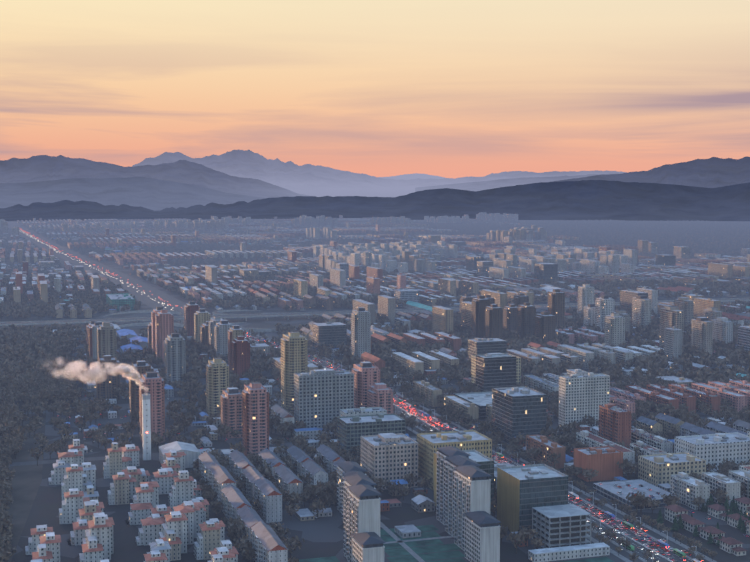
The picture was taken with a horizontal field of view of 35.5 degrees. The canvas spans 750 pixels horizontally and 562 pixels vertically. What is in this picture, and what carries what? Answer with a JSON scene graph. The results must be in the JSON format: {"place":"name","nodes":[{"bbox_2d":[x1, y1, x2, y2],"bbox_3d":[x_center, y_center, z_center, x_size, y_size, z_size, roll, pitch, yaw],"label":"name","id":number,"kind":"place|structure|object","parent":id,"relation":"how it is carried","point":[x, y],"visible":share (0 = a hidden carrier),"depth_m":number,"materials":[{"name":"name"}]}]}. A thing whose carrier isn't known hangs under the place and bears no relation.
{"place":"outdoors","nodes":[
{"label":"outdoors","id":0,"kind":"place"},
{"bbox_2d":[0,177,264,210],"bbox_3d":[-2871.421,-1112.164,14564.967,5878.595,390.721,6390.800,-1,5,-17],"label":"hills","id":1,"kind":"structure","parent":0,"point":[153,194],"depth_m":14560.72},
{"bbox_2d":[0,155,309,197],"bbox_3d":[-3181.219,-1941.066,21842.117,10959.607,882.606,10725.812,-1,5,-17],"label":"hills","id":2,"kind":"structure","parent":0,"point":[36,168],"depth_m":22596.21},
{"bbox_2d":[0,220,749,561],"bbox_3d":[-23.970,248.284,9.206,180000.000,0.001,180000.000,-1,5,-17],"label":"ground","id":3,"kind":"structure","parent":0,"point":[322,536],"depth_m":934.58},
{"bbox_2d":[0,212,749,561],"bbox_3d":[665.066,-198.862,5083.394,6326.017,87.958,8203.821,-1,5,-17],"label":"city buildings","id":4,"kind":"structure","parent":3,"relation":"on","point":[464,472],"depth_m":1332.79,"materials":[{"name":"grey concrete"}]},
{"bbox_2d":[0,268,749,561],"bbox_3d":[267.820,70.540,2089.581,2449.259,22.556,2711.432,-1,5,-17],"label":"trees","id":5,"kind":"object","parent":3,"relation":"on","point":[25,376],"visible":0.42,"depth_m":1453.94,"materials":[{"name":"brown plant"}]},
{"bbox_2d":[0,180,749,220],"bbox_3d":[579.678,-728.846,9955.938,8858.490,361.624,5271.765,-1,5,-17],"label":"hills","id":6,"kind":"structure","parent":0,"point":[597,200],"depth_m":10108.73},
{"bbox_2d":[0,221,749,561],"bbox_3d":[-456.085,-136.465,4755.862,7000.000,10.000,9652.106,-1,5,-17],"label":"roads","id":7,"kind":"structure","parent":0,"point":[26,479],"depth_m":1063.99,"materials":[{"name":"asphalt"},{"name":"grey asphalt"},{"name":"paint"}]},
{"bbox_2d":[20,228,181,309],"bbox_3d":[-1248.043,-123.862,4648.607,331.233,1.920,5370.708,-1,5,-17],"label":"traffic","id":8,"kind":"object","parent":7,"relation":"on","point":[93,268],"visible":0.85,"depth_m":3714.95,"materials":[{"name":"red"}]},
{"bbox_2d":[57,331,748,561],"bbox_3d":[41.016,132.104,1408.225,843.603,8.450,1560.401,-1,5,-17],"label":"cars","id":9,"kind":"object","parent":7,"relation":"on","point":[662,543],"visible":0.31,"depth_m":911.53,"materials":[{"name":"red paint"}]},
{"bbox_2d":[241,327,692,550],"bbox_3d":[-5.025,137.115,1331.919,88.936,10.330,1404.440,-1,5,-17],"label":"street lamps","id":10,"kind":"object","parent":7,"relation":"on","point":[498,444],"visible":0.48,"depth_m":1086.93,"materials":[{"name":"grey"}]},
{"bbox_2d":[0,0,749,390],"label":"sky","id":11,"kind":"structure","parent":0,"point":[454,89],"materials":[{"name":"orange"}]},
{"bbox_2d":[132,149,626,196],"bbox_3d":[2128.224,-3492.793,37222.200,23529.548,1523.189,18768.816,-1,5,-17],"label":"mountains","id":12,"kind":"structure","parent":0,"point":[313,180],"depth_m":38642.16,"materials":[{"name":"blue stone"}]},
{"bbox_2d":[378,173,453,179],"bbox_3d":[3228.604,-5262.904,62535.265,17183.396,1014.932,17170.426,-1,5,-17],"label":"mountains","id":13,"kind":"structure","parent":0,"point":[412,176],"depth_m":64491.43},
{"bbox_2d":[415,173,617,191],"bbox_3d":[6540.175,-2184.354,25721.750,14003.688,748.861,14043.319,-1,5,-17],"label":"hills","id":14,"kind":"structure","parent":0,"point":[481,185],"depth_m":27450.03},
{"bbox_2d":[552,156,749,187],"bbox_3d":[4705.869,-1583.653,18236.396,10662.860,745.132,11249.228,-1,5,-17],"label":"hills","id":15,"kind":"structure","parent":0,"point":[713,172],"depth_m":18657.31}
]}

